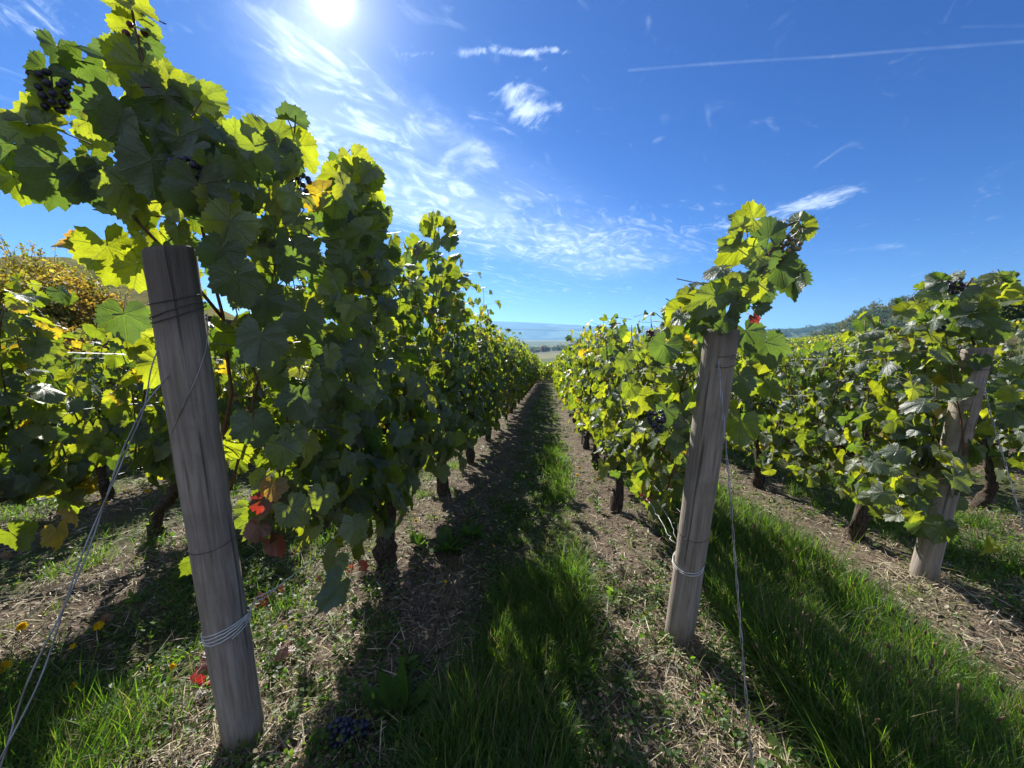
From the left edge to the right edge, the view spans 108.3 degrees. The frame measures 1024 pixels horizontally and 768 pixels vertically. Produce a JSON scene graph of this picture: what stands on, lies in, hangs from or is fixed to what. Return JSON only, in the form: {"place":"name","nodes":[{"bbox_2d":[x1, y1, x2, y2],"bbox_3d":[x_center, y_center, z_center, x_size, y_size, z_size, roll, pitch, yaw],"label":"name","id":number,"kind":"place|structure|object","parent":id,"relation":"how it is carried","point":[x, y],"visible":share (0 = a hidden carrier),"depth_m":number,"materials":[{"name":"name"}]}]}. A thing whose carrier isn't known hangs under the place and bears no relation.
{"place":"outdoors","nodes":[
{"label":"outdoors","id":0,"kind":"place"},
{"bbox_2d":[0,255,234,333],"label":"hill","id":1,"kind":"structure","parent":0,"point":[141,297],"depth_m":96.60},
{"bbox_2d":[325,320,655,339],"bbox_3d":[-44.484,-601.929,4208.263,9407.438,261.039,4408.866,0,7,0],"label":"hill","id":2,"kind":"structure","parent":0,"point":[538,331],"depth_m":3990.41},
{"bbox_2d":[0,384,1023,767],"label":"grass","id":3,"kind":"structure","parent":0,"point":[818,706],"depth_m":1.28,"materials":[{"name":"plant"}]},
{"bbox_2d":[0,335,1023,767],"bbox_3d":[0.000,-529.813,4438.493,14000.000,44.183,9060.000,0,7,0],"label":"ground","id":4,"kind":"structure","parent":0,"point":[116,515],"depth_m":2.00,"materials":[{"name":"soil"}]},
{"bbox_2d":[0,552,12,561],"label":"fallen leaf","id":5,"kind":"object","parent":4,"relation":"on","point":[3,556],"visible":0.87,"depth_m":2.17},
{"bbox_2d":[0,660,12,672],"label":"yellow flower","id":6,"kind":"object","parent":4,"relation":"on","point":[3,664],"visible":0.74,"depth_m":1.32,"materials":[{"name":"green plant"}]},
{"bbox_2d":[0,249,40,342],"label":"yellow bush","id":7,"kind":"object","parent":4,"relation":"on","point":[7,278],"visible":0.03,"depth_m":5.48,"materials":[{"name":"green plant"}]},
{"bbox_2d":[16,622,28,638],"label":"yellow flower","id":8,"kind":"object","parent":4,"relation":"on","point":[21,625],"visible":0.98,"depth_m":1.50,"materials":[{"name":"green plant"}]},
{"bbox_2d":[0,340,72,401],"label":"grape vine","id":9,"kind":"object","parent":4,"relation":"on","point":[63,361],"visible":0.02,"depth_m":3.79,"materials":[{"name":"green plant"}]},
{"bbox_2d":[0,234,93,376],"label":"yellow bush","id":10,"kind":"object","parent":4,"relation":"on","point":[65,331],"visible":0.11,"depth_m":5.42,"materials":[{"name":"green plant"}]},
{"bbox_2d":[0,240,96,361],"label":"yellow bush","id":11,"kind":"object","parent":4,"relation":"on","point":[51,309],"visible":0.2,"depth_m":5.68,"materials":[{"name":"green plant"}]},
{"bbox_2d":[0,273,98,551],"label":"grape vine","id":12,"kind":"object","parent":4,"relation":"on","point":[38,463],"visible":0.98,"depth_m":1.59,"materials":[{"name":"green plant"}]},
{"bbox_2d":[27,258,110,361],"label":"yellow bush","id":13,"kind":"object","parent":4,"relation":"on","point":[89,283],"visible":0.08,"depth_m":6.26,"materials":[{"name":"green plant"}]},
{"bbox_2d":[0,467,142,505],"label":"trellis wire","id":14,"kind":"object","parent":4,"relation":"on","point":[76,486],"visible":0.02,"depth_m":1.82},
{"bbox_2d":[0,310,166,498],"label":"grape vine","id":15,"kind":"object","parent":4,"relation":"on","point":[94,368],"visible":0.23,"depth_m":3.04,"materials":[{"name":"green plant"}]},
{"bbox_2d":[74,667,110,698],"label":"broad leaved weed","id":16,"kind":"object","parent":4,"relation":"on","point":[99,673],"visible":0.43,"depth_m":1.29,"materials":[{"name":"green plant"}]},
{"bbox_2d":[93,621,104,639],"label":"yellow flower","id":17,"kind":"object","parent":4,"relation":"on","point":[99,625],"visible":1,"depth_m":1.52,"materials":[{"name":"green plant"}]},
{"bbox_2d":[68,269,130,398],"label":"yellow bush","id":18,"kind":"object","parent":4,"relation":"on","point":[120,302],"visible":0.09,"depth_m":6.49,"materials":[{"name":"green plant"}]},
{"bbox_2d":[101,613,113,625],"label":"fallen leaf","id":19,"kind":"object","parent":4,"relation":"on","point":[109,616],"visible":0.94,"depth_m":1.60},
{"bbox_2d":[64,335,156,417],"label":"grape vine","id":20,"kind":"object","parent":4,"relation":"on","point":[77,363],"visible":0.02,"depth_m":4.09,"materials":[{"name":"green plant"}]},
{"bbox_2d":[0,287,266,542],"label":"grape vine","id":21,"kind":"object","parent":4,"relation":"on","point":[149,451],"visible":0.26,"depth_m":1.99,"materials":[{"name":"green plant"}]},
{"bbox_2d":[3,394,264,420],"bbox_3d":[-1.023,-0.371,12.341,0.046,1.679,23.522,1,7,6],"label":"trellis wire","id":22,"kind":"object","parent":4,"relation":"on","point":[115,407],"visible":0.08,"depth_m":1.89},
{"bbox_2d":[123,587,150,605],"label":"broad leaved weed","id":23,"kind":"object","parent":4,"relation":"on","point":[135,595],"visible":0.88,"depth_m":1.78,"materials":[{"name":"green plant"}]},
{"bbox_2d":[144,512,156,543],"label":"broad leaved weed","id":24,"kind":"object","parent":4,"relation":"on","point":[149,521],"visible":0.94,"depth_m":2.26,"materials":[{"name":"green plant"}]},
{"bbox_2d":[137,720,208,757],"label":"dry twig","id":25,"kind":"object","parent":4,"relation":"on","point":[183,733],"visible":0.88,"depth_m":1.09,"materials":[{"name":"brown plant"}]},
{"bbox_2d":[169,663,176,676],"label":"yellow flower","id":26,"kind":"object","parent":4,"relation":"on","point":[172,666],"visible":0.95,"depth_m":1.32,"materials":[{"name":"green plant"}]},
{"bbox_2d":[170,571,191,587],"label":"broad leaved weed","id":27,"kind":"object","parent":4,"relation":"on","point":[179,578],"visible":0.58,"depth_m":1.89,"materials":[{"name":"green plant"}]},
{"bbox_2d":[190,655,209,684],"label":"fallen leaf","id":28,"kind":"object","parent":4,"relation":"on","point":[200,676],"visible":0.16,"depth_m":1.28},
{"bbox_2d":[190,688,209,701],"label":"fallen leaf","id":29,"kind":"object","parent":4,"relation":"on","point":[205,690],"visible":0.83,"depth_m":1.22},
{"bbox_2d":[141,245,265,754],"bbox_3d":[-0.788,0.428,0.979,0.114,1.517,0.111,1,10,7],"label":"wooden post","id":30,"kind":"object","parent":4,"relation":"on","point":[177,307],"visible":0.98,"depth_m":0.92,"materials":[{"name":"grey wood"}]},
{"bbox_2d":[0,350,168,767],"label":"guy wire","id":31,"kind":"object","parent":30,"relation":"attached to","point":[12,732],"visible":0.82,"depth_m":0.70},
{"bbox_2d":[249,535,336,610],"bbox_3d":[-0.700,0.597,1.428,0.036,0.078,0.804,0,7,2],"label":"tie cord","id":32,"kind":"object","parent":30,"relation":"attached to","point":[290,576],"visible":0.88,"depth_m":1.15,"materials":[{"name":"white plastic"}]},
{"bbox_2d":[156,367,265,404],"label":"grape vine","id":33,"kind":"object","parent":4,"relation":"on","point":[256,381],"depth_m":4.53,"materials":[{"name":"green plant"}]},
{"bbox_2d":[0,0,443,616],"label":"grape vine","id":34,"kind":"object","parent":4,"relation":"on","point":[328,438],"visible":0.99,"depth_m":1.00,"materials":[{"name":"green plant"}]},
{"bbox_2d":[255,592,268,607],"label":"fallen leaf","id":35,"kind":"object","parent":4,"relation":"on","point":[265,602],"visible":0.71,"depth_m":1.74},
{"bbox_2d":[232,337,319,460],"bbox_3d":[-1.933,0.193,3.502,0.630,1.568,1.407,1,7,6],"label":"grape vine","id":36,"kind":"object","parent":4,"relation":"on","point":[248,371],"visible":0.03,"depth_m":2.97,"materials":[{"name":"green plant"}]},
{"bbox_2d":[273,585,284,595],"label":"fallen leaf","id":37,"kind":"object","parent":4,"relation":"on","point":[280,588],"visible":0.64,"depth_m":1.80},
{"bbox_2d":[273,639,295,660],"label":"fallen leaf","id":38,"kind":"object","parent":4,"relation":"on","point":[285,651],"visible":0.97,"depth_m":1.34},
{"bbox_2d":[278,609,291,621],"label":"fallen leaf","id":39,"kind":"object","parent":4,"relation":"on","point":[282,617],"visible":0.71,"depth_m":1.62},
{"bbox_2d":[274,666,295,719],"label":"dry twig","id":40,"kind":"object","parent":4,"relation":"on","point":[286,695],"visible":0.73,"depth_m":1.23,"materials":[{"name":"brown plant"}]},
{"bbox_2d":[318,716,368,749],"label":"dropped grapes","id":41,"kind":"object","parent":4,"relation":"on","point":[344,722],"visible":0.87,"depth_m":1.08,"materials":[{"name":"purple plant"}]},
{"bbox_2d":[346,564,354,573],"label":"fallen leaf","id":42,"kind":"object","parent":4,"relation":"on","point":[348,568],"visible":0.74,"depth_m":1.98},
{"bbox_2d":[356,560,369,571],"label":"fallen leaf","id":43,"kind":"object","parent":4,"relation":"on","point":[364,566],"visible":0.98,"depth_m":1.96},
{"bbox_2d":[390,657,398,667],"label":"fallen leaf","id":44,"kind":"object","parent":4,"relation":"on","point":[396,664],"visible":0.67,"depth_m":1.39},
{"bbox_2d":[361,657,454,747],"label":"broad leaved weed","id":45,"kind":"object","parent":4,"relation":"on","point":[386,694],"visible":0.77,"depth_m":1.19,"materials":[{"name":"green plant"}]},
{"bbox_2d":[396,652,419,672],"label":"broad leaved weed","id":46,"kind":"object","parent":4,"relation":"on","point":[407,660],"visible":0.81,"depth_m":1.36,"materials":[{"name":"green plant"}]},
{"bbox_2d":[408,530,429,547],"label":"broad leaved weed","id":47,"kind":"object","parent":4,"relation":"on","point":[419,538],"visible":0.94,"depth_m":2.30,"materials":[{"name":"green plant"}]},
{"bbox_2d":[382,210,481,495],"bbox_3d":[-0.585,-0.156,3.036,0.743,2.286,1.494,1,7,6],"label":"grape vine","id":48,"kind":"object","parent":4,"relation":"on","point":[445,285],"visible":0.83,"depth_m":2.62,"materials":[{"name":"green plant"}]},
{"bbox_2d":[426,523,472,553],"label":"broad leaved weed","id":49,"kind":"object","parent":4,"relation":"on","point":[445,539],"visible":0.92,"depth_m":2.27,"materials":[{"name":"green plant"}]},
{"bbox_2d":[421,284,500,463],"bbox_3d":[-0.513,-0.040,4.129,0.900,1.994,1.534,1,7,6],"label":"grape vine","id":50,"kind":"object","parent":4,"relation":"on","point":[476,360],"visible":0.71,"depth_m":3.95,"materials":[{"name":"green plant"}]},
{"bbox_2d":[453,516,488,538],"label":"broad leaved weed","id":51,"kind":"object","parent":4,"relation":"on","point":[467,530],"visible":0.88,"depth_m":2.41,"materials":[{"name":"green plant"}]},
{"bbox_2d":[476,309,510,440],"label":"grape vine","id":52,"kind":"object","parent":4,"relation":"on","point":[493,366],"visible":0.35,"depth_m":5.37,"materials":[{"name":"green plant"}]},
{"bbox_2d":[488,329,516,428],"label":"grape vine","id":53,"kind":"object","parent":4,"relation":"on","point":[504,364],"visible":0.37,"depth_m":6.35,"materials":[{"name":"green plant"}]},
{"bbox_2d":[499,332,522,419],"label":"grape vine","id":54,"kind":"object","parent":4,"relation":"on","point":[513,376],"visible":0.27,"depth_m":7.36,"materials":[{"name":"green plant"}]},
{"bbox_2d":[0,384,1023,767],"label":"weeds","id":55,"kind":"object","parent":4,"relation":"on","point":[302,642],"visible":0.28,"depth_m":1.38,"materials":[{"name":"green plant"}]},
{"bbox_2d":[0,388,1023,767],"bbox_3d":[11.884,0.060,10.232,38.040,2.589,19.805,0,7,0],"label":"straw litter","id":56,"kind":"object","parent":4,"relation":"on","point":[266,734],"visible":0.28,"depth_m":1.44,"materials":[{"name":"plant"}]},
{"bbox_2d":[0,395,1023,767],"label":"leaf litter","id":57,"kind":"object","parent":4,"relation":"on","point":[174,731],"visible":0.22,"depth_m":1.47,"materials":[{"name":"plant"}]},
{"bbox_2d":[0,431,1023,767],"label":"soil clods","id":58,"kind":"object","parent":4,"relation":"on","point":[406,585],"visible":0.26,"depth_m":1.52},
{"bbox_2d":[507,332,527,412],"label":"grape vine","id":59,"kind":"object","parent":4,"relation":"on","point":[517,381],"visible":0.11,"depth_m":8.70,"materials":[{"name":"green plant"}]},
{"bbox_2d":[513,341,526,407],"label":"grape vine","id":60,"kind":"object","parent":4,"relation":"on","point":[519,366],"visible":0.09,"depth_m":9.33,"materials":[{"name":"green plant"}]},
{"bbox_2d":[517,341,527,403],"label":"grape vine","id":61,"kind":"object","parent":4,"relation":"on","point":[524,366],"visible":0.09,"depth_m":10.58,"materials":[{"name":"green plant"}]},
{"bbox_2d":[517,342,530,399],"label":"grape vine","id":62,"kind":"object","parent":4,"relation":"on","point":[527,358],"visible":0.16,"depth_m":12.08,"materials":[{"name":"green plant"}]},
{"bbox_2d":[523,347,531,397],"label":"grape vine","id":63,"kind":"object","parent":4,"relation":"on","point":[528,371],"visible":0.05,"depth_m":13.05,"materials":[{"name":"green plant"}]},
{"bbox_2d":[525,349,531,394],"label":"grape vine","id":64,"kind":"object","parent":4,"relation":"on","point":[530,378],"visible":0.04,"depth_m":14.03,"materials":[{"name":"green plant"}]},
{"bbox_2d":[526,346,533,391],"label":"grape vine","id":65,"kind":"object","parent":4,"relation":"on","point":[532,370],"visible":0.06,"depth_m":15.03,"materials":[{"name":"green plant"}]},
{"bbox_2d":[528,352,534,390],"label":"grape vine","id":66,"kind":"object","parent":4,"relation":"on","point":[532,361],"visible":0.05,"depth_m":16.47,"materials":[{"name":"green plant"}]},
{"bbox_2d":[553,352,560,391],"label":"grape vine","id":67,"kind":"object","parent":4,"relation":"on","point":[554,382],"visible":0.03,"depth_m":13.19,"materials":[{"name":"green plant"}]},
{"bbox_2d":[554,347,564,399],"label":"grape vine","id":68,"kind":"object","parent":4,"relation":"on","point":[556,388],"visible":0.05,"depth_m":9.96,"materials":[{"name":"green plant"}]},
{"bbox_2d":[556,352,567,404],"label":"grape vine","id":69,"kind":"object","parent":4,"relation":"on","point":[560,389],"visible":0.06,"depth_m":9.03,"materials":[{"name":"green plant"}]},
{"bbox_2d":[557,350,575,422],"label":"grape vine","id":70,"kind":"object","parent":4,"relation":"on","point":[567,389],"visible":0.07,"depth_m":7.08,"materials":[{"name":"green plant"}]},
{"bbox_2d":[560,346,577,405],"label":"grape vine","id":71,"kind":"object","parent":4,"relation":"on","point":[565,379],"visible":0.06,"depth_m":7.88,"materials":[{"name":"green plant"}]},
{"bbox_2d":[559,323,595,431],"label":"grape vine","id":72,"kind":"object","parent":4,"relation":"on","point":[570,384],"visible":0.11,"depth_m":6.15,"materials":[{"name":"green plant"}]},
{"bbox_2d":[525,340,632,352],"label":"treeline","id":73,"kind":"object","parent":4,"relation":"on","point":[538,349],"visible":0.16,"depth_m":554.05,"materials":[{"name":"green plant"}]},
{"bbox_2d":[565,338,596,449],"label":"grape vine","id":74,"kind":"object","parent":4,"relation":"on","point":[577,400],"visible":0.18,"depth_m":4.69,"materials":[{"name":"green plant"}]},
{"bbox_2d":[152,318,1023,396],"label":"vineyard foliage","id":75,"kind":"object","parent":4,"relation":"on","point":[546,369],"visible":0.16,"depth_m":29.86,"materials":[{"name":"green plant"}]},
{"bbox_2d":[592,497,602,511],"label":"broad leaved weed","id":76,"kind":"object","parent":4,"relation":"on","point":[597,503],"visible":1,"depth_m":2.84,"materials":[{"name":"green plant"}]},
{"bbox_2d":[565,313,643,469],"bbox_3d":[0.848,0.127,3.793,0.607,1.630,1.492,1,7,6],"label":"grape vine","id":77,"kind":"object","parent":4,"relation":"on","point":[584,408],"visible":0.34,"depth_m":3.85,"materials":[{"name":"green plant"}]},
{"bbox_2d":[606,585,620,604],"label":"broad leaved weed","id":78,"kind":"object","parent":4,"relation":"on","point":[610,593],"visible":0.91,"depth_m":1.69,"materials":[{"name":"green plant"}]},
{"bbox_2d":[610,739,636,767],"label":"broad leaved weed","id":79,"kind":"object","parent":4,"relation":"on","point":[622,748],"visible":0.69,"depth_m":1.05,"materials":[{"name":"green plant"}]},
{"bbox_2d":[634,640,647,676],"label":"dry twig","id":80,"kind":"object","parent":4,"relation":"on","point":[640,659],"visible":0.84,"depth_m":1.37,"materials":[{"name":"brown plant"}]},
{"bbox_2d":[647,659,667,679],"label":"dry twig","id":81,"kind":"object","parent":4,"relation":"on","point":[657,669],"visible":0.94,"depth_m":1.32,"materials":[{"name":"brown plant"}]},
{"bbox_2d":[658,629,674,645],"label":"broad leaved weed","id":82,"kind":"object","parent":4,"relation":"on","point":[661,633],"visible":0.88,"depth_m":1.46,"materials":[{"name":"green plant"}]},
{"bbox_2d":[670,362,695,397],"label":"grape vine","id":83,"kind":"object","parent":4,"relation":"on","point":[690,374],"visible":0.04,"depth_m":5.04,"materials":[{"name":"green plant"}]},
{"bbox_2d":[583,199,819,542],"bbox_3d":[0.838,0.200,2.302,0.722,1.746,2.426,1,7,6],"label":"grape vine","id":84,"kind":"object","parent":4,"relation":"on","point":[628,420],"visible":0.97,"depth_m":1.38,"materials":[{"name":"green plant"}]},
{"bbox_2d":[665,329,739,647],"bbox_3d":[0.666,0.493,1.343,0.116,1.393,0.110,0,16,0],"label":"wooden post","id":85,"kind":"object","parent":4,"relation":"on","point":[704,456],"visible":0.93,"depth_m":1.26,"materials":[{"name":"grey wood"}]},
{"bbox_2d":[646,497,674,542],"bbox_3d":[0.609,0.560,1.539,0.013,0.062,0.277,0,7,-3],"label":"tie cord","id":86,"kind":"object","parent":85,"relation":"attached to","point":[661,521],"visible":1,"depth_m":1.51,"materials":[{"name":"fabric"}]},
{"bbox_2d":[717,360,752,767],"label":"guy wire","id":87,"kind":"object","parent":85,"relation":"attached to","point":[745,692],"visible":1,"depth_m":1.01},
{"bbox_2d":[674,354,741,436],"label":"grape vine","id":88,"kind":"object","parent":4,"relation":"on","point":[696,375],"visible":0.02,"depth_m":4.62,"materials":[{"name":"green plant"}]},
{"bbox_2d":[694,734,733,749],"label":"dry twig","id":89,"kind":"object","parent":4,"relation":"on","point":[696,737],"visible":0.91,"depth_m":1.07,"materials":[{"name":"brown plant"}]},
{"bbox_2d":[733,351,795,429],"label":"grape vine","id":90,"kind":"object","parent":4,"relation":"on","point":[776,372],"visible":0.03,"depth_m":5.50,"materials":[{"name":"green plant"}]},
{"bbox_2d":[723,346,840,487],"bbox_3d":[2.227,0.301,3.352,0.510,1.373,1.433,1,7,6],"label":"grape vine","id":91,"kind":"object","parent":4,"relation":"on","point":[776,442],"visible":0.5,"depth_m":3.02,"materials":[{"name":"green plant"}]},
{"bbox_2d":[765,730,815,767],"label":"broad leaved weed","id":92,"kind":"object","parent":4,"relation":"on","point":[778,747],"visible":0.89,"depth_m":1.03,"materials":[{"name":"green plant"}]},
{"bbox_2d":[767,344,854,444],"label":"grape vine","id":93,"kind":"object","parent":4,"relation":"on","point":[807,399],"visible":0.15,"depth_m":4.84,"materials":[{"name":"green plant"}]},
{"bbox_2d":[621,459,1023,757],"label":"seed stalks","id":94,"kind":"object","parent":4,"relation":"on","point":[1001,718],"visible":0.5,"depth_m":1.24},
{"bbox_2d":[824,335,896,395],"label":"grape vine","id":95,"kind":"object","parent":4,"relation":"on","point":[847,350],"visible":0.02,"depth_m":5.80,"materials":[{"name":"green plant"}]},
{"bbox_2d":[809,337,936,441],"bbox_3d":[3.653,0.230,3.912,0.581,1.466,1.414,1,7,6],"label":"grape vine","id":96,"kind":"object","parent":4,"relation":"on","point":[853,349],"visible":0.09,"depth_m":4.05,"materials":[{"name":"green plant"}]},
{"bbox_2d":[786,269,1023,555],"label":"grape vine","id":97,"kind":"object","parent":4,"relation":"on","point":[901,457],"visible":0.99,"depth_m":1.83,"materials":[{"name":"green plant"}]},
{"bbox_2d":[879,330,1006,404],"bbox_3d":[5.200,0.115,4.654,0.616,1.618,1.608,1,7,6],"label":"grape vine","id":98,"kind":"object","parent":4,"relation":"on","point":[1000,356],"visible":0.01,"depth_m":3.94,"materials":[{"name":"green plant"}]},
{"bbox_2d":[908,347,994,583],"bbox_3d":[2.116,0.486,1.805,0.112,1.337,0.108,-1,11,-9],"label":"wooden post","id":99,"kind":"object","parent":4,"relation":"on","point":[927,556],"visible":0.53,"depth_m":1.76,"materials":[{"name":"grey wood"}]},
{"bbox_2d":[982,378,1023,528],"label":"guy wire","id":100,"kind":"object","parent":99,"relation":"attached to","point":[1002,454],"visible":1,"depth_m":1.58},
{"bbox_2d":[917,301,1023,509],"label":"grape vine","id":101,"kind":"object","parent":4,"relation":"on","point":[985,495],"visible":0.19,"depth_m":2.74,"materials":[{"name":"green plant"}]},
{"bbox_2d":[947,337,1023,451],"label":"grape vine","id":102,"kind":"object","parent":4,"relation":"on","point":[1007,353],"visible":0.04,"depth_m":3.84,"materials":[{"name":"green plant"}]},
{"bbox_2d":[999,290,1023,330],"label":"broad tree","id":103,"kind":"object","parent":4,"relation":"on","point":[1012,312],"visible":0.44,"depth_m":32.36,"materials":[{"name":"green plant"}]},
{"bbox_2d":[0,0,1023,329],"label":"sky","id":104,"kind":"structure","parent":0,"point":[587,158],"materials":[{"name":"blue"}]},
{"bbox_2d":[765,322,842,340],"bbox_3d":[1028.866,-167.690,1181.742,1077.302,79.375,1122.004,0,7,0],"label":"hill","id":105,"kind":"structure","parent":0,"point":[794,335],"depth_m":1090.85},
{"bbox_2d":[745,323,835,334],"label":"woods","id":106,"kind":"object","parent":105,"relation":"on","point":[800,330],"visible":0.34,"depth_m":1092.85,"materials":[{"name":"green plant"}]},
{"bbox_2d":[834,293,1022,333],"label":"hill","id":107,"kind":"structure","parent":0,"point":[887,317],"depth_m":266.27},
{"bbox_2d":[805,287,1023,336],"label":"woods","id":108,"kind":"object","parent":107,"relation":"on","point":[876,311],"visible":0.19,"depth_m":282.26,"materials":[{"name":"green plant"}]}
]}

